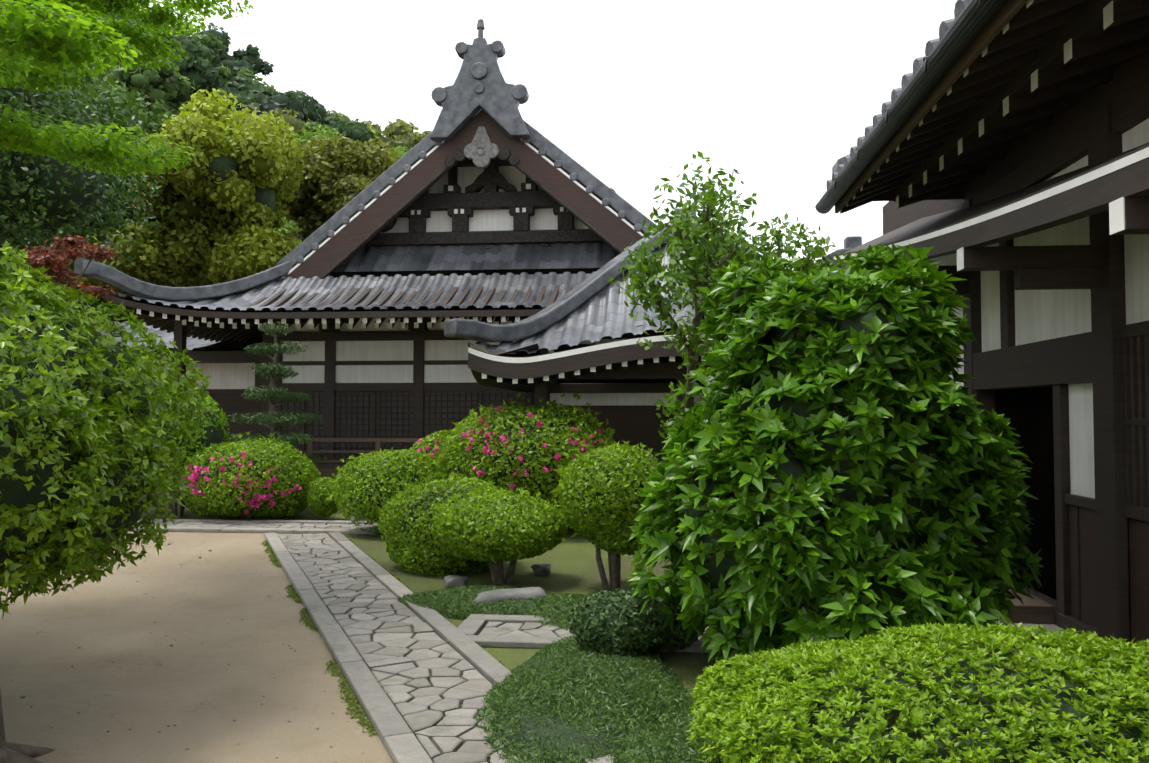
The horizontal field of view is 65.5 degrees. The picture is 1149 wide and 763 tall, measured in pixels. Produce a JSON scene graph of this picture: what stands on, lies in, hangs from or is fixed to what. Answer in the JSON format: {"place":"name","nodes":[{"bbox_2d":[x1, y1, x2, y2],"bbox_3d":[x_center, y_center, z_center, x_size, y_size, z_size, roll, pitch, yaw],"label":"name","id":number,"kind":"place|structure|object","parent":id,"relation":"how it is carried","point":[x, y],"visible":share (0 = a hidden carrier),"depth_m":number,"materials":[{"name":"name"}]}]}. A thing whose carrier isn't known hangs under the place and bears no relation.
{"place":"outdoors","nodes":[
{"label":"outdoors","id":0,"kind":"place"},
{"bbox_2d":[25,234,117,326],"bbox_3d":[-7.354,-0.061,12.925,1.240,4.216,1.720,1,-2,-33],"label":"red maple","id":1,"kind":"object","parent":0,"point":[38,258],"depth_m":12.76,"materials":[{"name":"red plant"}]},
{"bbox_2d":[0,0,253,176],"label":"maple","id":2,"kind":"object","parent":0,"point":[48,46],"depth_m":6.24,"materials":[{"name":"green plant"}]},
{"bbox_2d":[96,321,261,350],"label":"wing roof tiles","id":3,"kind":"object","parent":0,"point":[193,343],"visible":0.12,"depth_m":19.17,"materials":[{"name":"grey tile"}]},
{"bbox_2d":[0,490,393,762],"bbox_3d":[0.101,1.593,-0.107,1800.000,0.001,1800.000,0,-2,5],"label":"ground","id":4,"kind":"structure","parent":0,"point":[145,700],"depth_m":5.58,"materials":[{"name":"beige sand"}]},
{"bbox_2d":[0,61,168,311],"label":"tree","id":5,"kind":"object","parent":4,"relation":"on","point":[93,94],"depth_m":25.77,"materials":[{"name":"green plant"}]},
{"bbox_2d":[0,71,173,282],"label":"tree","id":6,"kind":"object","parent":4,"relation":"on","point":[19,231],"depth_m":15.46,"materials":[{"name":"green plant"}]},
{"bbox_2d":[0,241,211,762],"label":"bush","id":7,"kind":"object","parent":4,"relation":"on","point":[157,456],"depth_m":4.27,"materials":[{"name":"green plant"}]},
{"bbox_2d":[0,534,363,762],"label":"sand pebbles","id":8,"kind":"object","parent":4,"relation":"on","point":[22,696],"visible":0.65,"depth_m":6.12,"materials":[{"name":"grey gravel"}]},
{"bbox_2d":[144,564,391,666],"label":"fallen leaves","id":9,"kind":"object","parent":4,"relation":"on","point":[167,635],"visible":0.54,"depth_m":7.73,"materials":[{"name":"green plant"}]},
{"bbox_2d":[262,536,510,735],"bbox_3d":[-1.068,1.785,5.753,1.093,0.054,12.031,1,-2,-23],"label":"moss fringe","id":10,"kind":"object","parent":4,"relation":"on","point":[355,702],"visible":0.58,"depth_m":5.47,"materials":[{"name":"green plant"}]},
{"bbox_2d":[140,499,738,706],"bbox_3d":[-5.761,1.872,7.929,18.800,0.001,17.104,0,-2,5],"label":"ground moss","id":11,"kind":"object","parent":4,"relation":"on","point":[572,561],"depth_m":8.81,"materials":[{"name":"green plant"}]},
{"bbox_2d":[152,386,229,517],"bbox_3d":[-6.286,1.045,13.780,2.285,2.079,1.867,0,-2,5],"label":"shrub","id":12,"kind":"object","parent":11,"relation":"on","point":[208,400],"depth_m":13.42,"materials":[{"name":"green plant"}]},
{"bbox_2d":[178,437,320,519],"bbox_3d":[-4.880,1.450,13.360,2.084,1.244,1.863,0,-2,5],"label":"azalea","id":13,"kind":"object","parent":11,"relation":"on","point":[204,504],"depth_m":12.88,"materials":[{"name":"green plant"}]},
{"bbox_2d":[180,432,315,503],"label":"azalea shoots","id":14,"kind":"object","parent":13,"relation":"attached to","point":[247,455],"visible":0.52,"depth_m":13.03,"materials":[{"name":"plant"}]},
{"bbox_2d":[223,322,326,509],"bbox_3d":[-4.899,0.565,14.459,1.696,3.086,1.753,0,-2,5],"label":"conifer","id":15,"kind":"object","parent":11,"relation":"on","point":[291,438],"depth_m":14.39,"materials":[{"name":"green plant"}]},
{"bbox_2d":[307,477,342,516],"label":"shrub","id":16,"kind":"object","parent":11,"relation":"on","point":[317,503],"depth_m":13.05,"materials":[{"name":"green plant"}]},
{"bbox_2d":[332,449,448,534],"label":"shrub","id":17,"kind":"object","parent":11,"relation":"on","point":[347,508],"depth_m":11.33,"materials":[{"name":"green plant"}]},
{"bbox_2d":[326,447,449,502],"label":"shrub shoots","id":18,"kind":"object","parent":17,"relation":"attached to","point":[369,473],"visible":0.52,"depth_m":11.34,"materials":[{"name":"green plant"}]},
{"bbox_2d":[409,429,452,460],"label":"azalea","id":19,"kind":"object","parent":11,"relation":"on","point":[428,440],"depth_m":12.85,"materials":[{"name":"green plant"}]},
{"bbox_2d":[377,473,502,575],"bbox_3d":[-1.317,1.460,9.180,1.411,0.994,1.320,0,-2,5],"label":"shrub","id":20,"kind":"object","parent":11,"relation":"on","point":[400,558],"depth_m":8.83,"materials":[{"name":"green plant"}]},
{"bbox_2d":[443,575,467,587],"bbox_3d":[-1.094,1.819,8.150,0.212,0.107,0.210,-2,-3,44],"label":"rock","id":21,"kind":"object","parent":11,"relation":"on","point":[450,581],"visible":0.83,"depth_m":8.09,"materials":[{"name":"grey stone"}]},
{"bbox_2d":[431,493,568,583],"bbox_3d":[-0.695,1.469,8.371,1.270,0.856,1.262,0,-2,5],"label":"shrub","id":22,"kind":"object","parent":11,"relation":"on","point":[456,543],"depth_m":8.01,"materials":[{"name":"green plant"}]},
{"bbox_2d":[430,485,567,547],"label":"shrub shoots","id":23,"kind":"object","parent":22,"relation":"on","point":[492,489],"visible":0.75,"depth_m":8.18,"materials":[{"name":"green plant"}]},
{"bbox_2d":[430,393,624,477],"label":"azalea shoots","id":24,"kind":"object","parent":11,"relation":"on","point":[481,409],"visible":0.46,"depth_m":11.52,"materials":[{"name":"plant"}]},
{"bbox_2d":[531,563,550,575],"bbox_3d":[-0.328,1.845,8.798,0.198,0.093,0.256,0,-2,-7],"label":"rock","id":25,"kind":"object","parent":11,"relation":"on","point":[541,569],"visible":1,"depth_m":8.72,"materials":[{"name":"grey stone"}]},
{"bbox_2d":[558,444,671,590],"bbox_3d":[0.370,1.222,8.009,1.077,1.323,1.036,0,-2,5],"label":"shrub","id":26,"kind":"object","parent":11,"relation":"on","point":[604,528],"depth_m":7.71,"materials":[{"name":"green plant"}]},
{"bbox_2d":[551,440,672,536],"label":"shrub shoots","id":27,"kind":"object","parent":26,"relation":"attached to","point":[591,452],"visible":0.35,"depth_m":7.82,"materials":[{"name":"green plant"}]},
{"bbox_2d":[607,151,851,437],"bbox_3d":[1.494,-0.073,8.538,2.243,3.945,2.751,0,-2,5],"label":"tall tree","id":28,"kind":"object","parent":11,"relation":"on","point":[711,199],"depth_m":8.00,"materials":[{"name":"green plant"}]},
{"bbox_2d":[685,621,1148,762],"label":"hedge","id":29,"kind":"object","parent":11,"relation":"on","point":[749,715],"depth_m":2.99,"materials":[{"name":"green plant"}]},
{"bbox_2d":[226,531,697,762],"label":"path bed","id":30,"kind":"object","parent":4,"relation":"on","point":[412,631],"visible":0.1,"depth_m":6.28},
{"bbox_2d":[132,521,707,762],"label":"path paving stones","id":31,"kind":"object","parent":30,"relation":"on","point":[400,662],"visible":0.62,"depth_m":5.97,"materials":[{"name":"grey stone"}]},
{"bbox_2d":[128,519,1075,762],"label":"path kerb stones","id":32,"kind":"object","parent":30,"relation":"on","point":[398,738],"visible":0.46,"depth_m":6.17,"materials":[{"name":"grey stone"}]},
{"bbox_2d":[627,242,1043,674],"bbox_3d":[1.624,0.488,5.598,2.568,2.769,2.329,0,-2,5],"label":"bush","id":33,"kind":"object","parent":4,"relation":"on","point":[861,281],"depth_m":5.04,"materials":[{"name":"green plant"}]},
{"bbox_2d":[153,348,261,442],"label":"wing wall","id":34,"kind":"structure","parent":0,"point":[231,402],"depth_m":19.12,"materials":[{"name":"white paint"}]},
{"bbox_2d":[143,363,254,388],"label":"wall panel","id":35,"kind":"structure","parent":34,"relation":"attached to","point":[233,375],"depth_m":19.15,"materials":[{"name":"white paint"}]},
{"bbox_2d":[153,351,261,362],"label":"beam","id":36,"kind":"structure","parent":34,"relation":"attached to","point":[224,357],"depth_m":18.07,"materials":[{"name":"wood"}]},
{"bbox_2d":[207,215,215,284],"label":"hill forest trunks","id":37,"kind":"object","parent":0,"point":[210,282],"depth_m":35.18,"materials":[{"name":"brown plant"}]},
{"bbox_2d":[173,166,691,463],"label":"temple","id":38,"kind":"structure","parent":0,"point":[330,335],"depth_m":16.94,"materials":[{"name":"white paint"}]},
{"bbox_2d":[171,434,424,499],"bbox_3d":[-1.435,1.724,20.103,10.700,1.150,9.470,0,-2,5],"label":"temple veranda","id":39,"kind":"object","parent":38,"relation":"attached to","point":[326,470],"visible":0.04,"depth_m":15.67,"materials":[{"name":"brown wood"}]},
{"bbox_2d":[136,309,529,341],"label":"rafter ends","id":40,"kind":"object","parent":38,"relation":"attached to","point":[351,322],"visible":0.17,"depth_m":15.29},
{"bbox_2d":[108,144,643,310],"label":"temple roof tiles","id":41,"kind":"object","parent":38,"relation":"on","point":[491,256],"visible":0.15,"depth_m":16.86,"materials":[{"name":"grey tile"}]},
{"bbox_2d":[282,391,549,458],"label":"temple shutters","id":42,"kind":"object","parent":38,"relation":"attached to","point":[405,404],"depth_m":16.89,"materials":[{"name":"brown wood"}]},
{"bbox_2d":[262,147,622,330],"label":"bargeboard trim","id":43,"kind":"structure","parent":38,"relation":"attached to","point":[489,176],"depth_m":17.05,"materials":[{"name":"brown wood"}]},
{"bbox_2d":[264,110,641,330],"bbox_3d":[-1.750,-3.086,16.974,8.600,4.202,0.110,0,-2,5],"label":"bargeboard","id":44,"kind":"object","parent":38,"relation":"attached to","point":[608,224],"visible":0.6,"depth_m":17.02,"materials":[{"name":"brown wood"}]},
{"bbox_2d":[464,126,498,167],"bbox_3d":[-1.761,-4.437,16.911,0.680,0.786,0.110,0,-2,5],"label":"gable pendant ornament","id":45,"kind":"object","parent":44,"relation":"attached to","point":[481,150],"visible":1,"depth_m":16.88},
{"bbox_2d":[103,285,827,342],"bbox_3d":[-1.375,-1.287,20.840,12.300,1.084,12.300,0,-2,5],"label":"temple eave wood","id":46,"kind":"object","parent":38,"relation":"attached to","point":[240,333],"visible":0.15,"depth_m":15.63,"materials":[{"name":"brown wood"}]},
{"bbox_2d":[103,293,828,317],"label":"temple roof soffit","id":47,"kind":"structure","parent":38,"relation":"attached to","point":[409,309],"depth_m":15.85,"materials":[{"name":"brown wood"}]},
{"bbox_2d":[74,117,861,301],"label":"temple roof ridges","id":48,"kind":"object","parent":38,"relation":"attached to","point":[560,159],"visible":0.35,"depth_m":16.79,"materials":[{"name":"grey tile"}]},
{"bbox_2d":[430,19,530,140],"bbox_3d":[-1.774,-5.704,16.811,1.885,2.260,0.280,0,-2,5],"label":"roof ridge ornament","id":49,"kind":"object","parent":48,"relation":"on","point":[471,91],"visible":1,"depth_m":16.73,"materials":[{"name":"grey ceramic"}]},
{"bbox_2d":[364,157,604,246],"bbox_3d":[-1.670,-3.867,17.841,6.100,2.739,0.297,0,-2,5],"label":"temple gable timber","id":50,"kind":"object","parent":38,"relation":"attached to","point":[490,197],"visible":0.44,"depth_m":17.77,"materials":[{"name":"brown wood"}]},
{"bbox_2d":[468,333,742,427],"bbox_3d":[1.754,0.788,14.086,5.700,2.600,5.900,0,-2,5],"label":"roof eave","id":51,"kind":"object","parent":38,"relation":"attached to","point":[567,366],"depth_m":11.90,"materials":[{"name":"wood"}]},
{"bbox_2d":[468,335,711,383],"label":"eave trim","id":52,"kind":"structure","parent":51,"relation":"attached to","point":[562,354],"depth_m":11.34,"materials":[{"name":"white paint"}]},
{"bbox_2d":[469,234,725,353],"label":"porch roof tiles","id":53,"kind":"object","parent":51,"relation":"on","point":[601,313],"visible":0.15,"depth_m":12.11,"materials":[{"name":"grey tile"}]},
{"bbox_2d":[444,208,760,341],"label":"porch ridges","id":54,"kind":"object","parent":53,"relation":"on","point":[565,304],"visible":0.35,"depth_m":12.16,"materials":[{"name":"grey tile"}]},
{"bbox_2d":[550,405,694,466],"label":"porch boards","id":55,"kind":"object","parent":51,"relation":"attached to","point":[635,424],"depth_m":12.87,"materials":[{"name":"brown wood"}]},
{"bbox_2d":[280,109,643,278],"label":"white temple tips","id":56,"kind":"object","parent":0,"point":[528,186],"visible":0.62,"depth_m":17.11,"materials":[{"name":"white paint"}]},
{"bbox_2d":[394,584,556,619],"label":"mondo grass","id":57,"kind":"structure","parent":0,"point":[431,599],"depth_m":7.16,"materials":[{"name":"green plant"}]},
{"bbox_2d":[473,587,546,603],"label":"stone slab","id":58,"kind":"structure","parent":57,"relation":"on","point":[497,595],"depth_m":7.29,"materials":[{"name":"grey stone"}]},
{"bbox_2d":[4,0,956,269],"label":"sky","id":59,"kind":"structure","parent":0,"point":[775,93],"materials":[{"name":"white"}]},
{"bbox_2d":[437,403,616,518],"bbox_3d":[-0.562,1.150,11.912,2.608,1.737,2.111,0,-2,5],"label":"azalea","id":60,"kind":"object","parent":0,"point":[586,426],"depth_m":11.25,"materials":[{"name":"green plant"}]},
{"bbox_2d":[523,592,622,630],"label":"mondo grass","id":61,"kind":"structure","parent":0,"point":[554,601],"depth_m":6.93,"materials":[{"name":"green plant"}]},
{"bbox_2d":[473,635,696,762],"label":"mondo grass","id":62,"kind":"structure","parent":0,"point":[676,691],"depth_m":4.61,"materials":[{"name":"green plant"}]},
{"bbox_2d":[568,588,705,656],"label":"shrub","id":63,"kind":"object","parent":62,"relation":"on","point":[579,612],"depth_m":5.63,"materials":[{"name":"green plant"}]},
{"bbox_2d":[608,710,723,762],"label":"mondo grass","id":64,"kind":"structure","parent":0,"point":[648,743],"depth_m":4.04,"materials":[{"name":"green plant"}]},
{"bbox_2d":[826,0,969,189],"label":"roof tiles","id":65,"kind":"object","parent":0,"point":[840,164],"visible":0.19,"depth_m":6.12,"materials":[{"name":"grey ceramic"}]},
{"bbox_2d":[834,0,1148,642],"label":"building","id":66,"kind":"structure","parent":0,"point":[1090,98],"depth_m":5.80,"materials":[{"name":"brown wood"}]},
{"bbox_2d":[815,0,1006,213],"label":"rain gutter","id":67,"kind":"object","parent":66,"relation":"attached to","point":[970,23],"visible":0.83,"depth_m":5.50,"materials":[{"name":"grey metal"}]},
{"bbox_2d":[835,0,1027,212],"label":"roof fascia","id":68,"kind":"structure","parent":66,"relation":"attached to","point":[1006,13],"depth_m":5.45,"materials":[{"name":"brown wood"}]},
{"bbox_2d":[834,0,1148,270],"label":"rafter ends","id":69,"kind":"object","parent":66,"relation":"attached to","point":[1116,215],"visible":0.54,"depth_m":4.81,"materials":[{"name":"white paint"}]},
{"bbox_2d":[996,386,1056,599],"bbox_3d":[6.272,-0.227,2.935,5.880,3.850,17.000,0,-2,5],"label":"doorway","id":70,"kind":"structure","parent":66,"relation":"attached to","point":[1028,412],"depth_m":7.19,"materials":[{"name":"black"}]},
{"bbox_2d":[1069,504,1148,643],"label":"wall panels","id":71,"kind":"object","parent":66,"relation":"attached to","point":[1139,560],"visible":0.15,"depth_m":5.97,"materials":[{"name":"brown wood"}]},
{"bbox_2d":[979,620,1078,641],"bbox_3d":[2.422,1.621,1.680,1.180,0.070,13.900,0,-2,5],"label":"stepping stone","id":72,"kind":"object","parent":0,"point":[1048,627],"depth_m":6.38,"materials":[{"name":"grey stone"}]},
{"bbox_2d":[974,572,1054,623],"bbox_3d":[3.372,1.716,7.265,0.350,0.130,1.600,0,-2,5],"label":"step","id":73,"kind":"object","parent":72,"relation":"on","point":[1035,611],"visible":0.29,"depth_m":6.47,"materials":[{"name":"brown wood"}]},
{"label":"hill terrain","id":74,"kind":"structure","parent":0,"visible":0},
{"bbox_2d":[45,99,387,320],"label":"tree clumps","id":75,"kind":"object","parent":74,"relation":"on","point":[260,166],"visible":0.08,"depth_m":33.95,"materials":[{"name":"green plant"}]},
{"bbox_2d":[64,9,424,320],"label":"background trees","id":76,"kind":"object","parent":74,"relation":"on","point":[191,75],"visible":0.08,"depth_m":97.00,"materials":[{"name":"green plant"}]},
{"bbox_2d":[0,76,399,322],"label":"tree leaves","id":77,"kind":"object","parent":76,"relation":"on","point":[329,147],"visible":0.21,"depth_m":34.08,"materials":[{"name":"green plant"}]},
{"bbox_2d":[71,28,417,280],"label":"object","id":78,"kind":"object","parent":74,"relation":"on","point":[223,164],"visible":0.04,"depth_m":35.02,"materials":[{"name":"green plant"}]},
{"bbox_2d":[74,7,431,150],"bbox_3d":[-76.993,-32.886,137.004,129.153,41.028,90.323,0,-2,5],"label":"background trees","id":79,"kind":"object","parent":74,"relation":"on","point":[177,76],"visible":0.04,"depth_m":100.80,"materials":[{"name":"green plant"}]},
{"bbox_2d":[104,53,410,322],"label":"hill forest leaves","id":80,"kind":"object","parent":74,"relation":"on","point":[278,113],"visible":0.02,"depth_m":81.62,"materials":[{"name":"green plant"}]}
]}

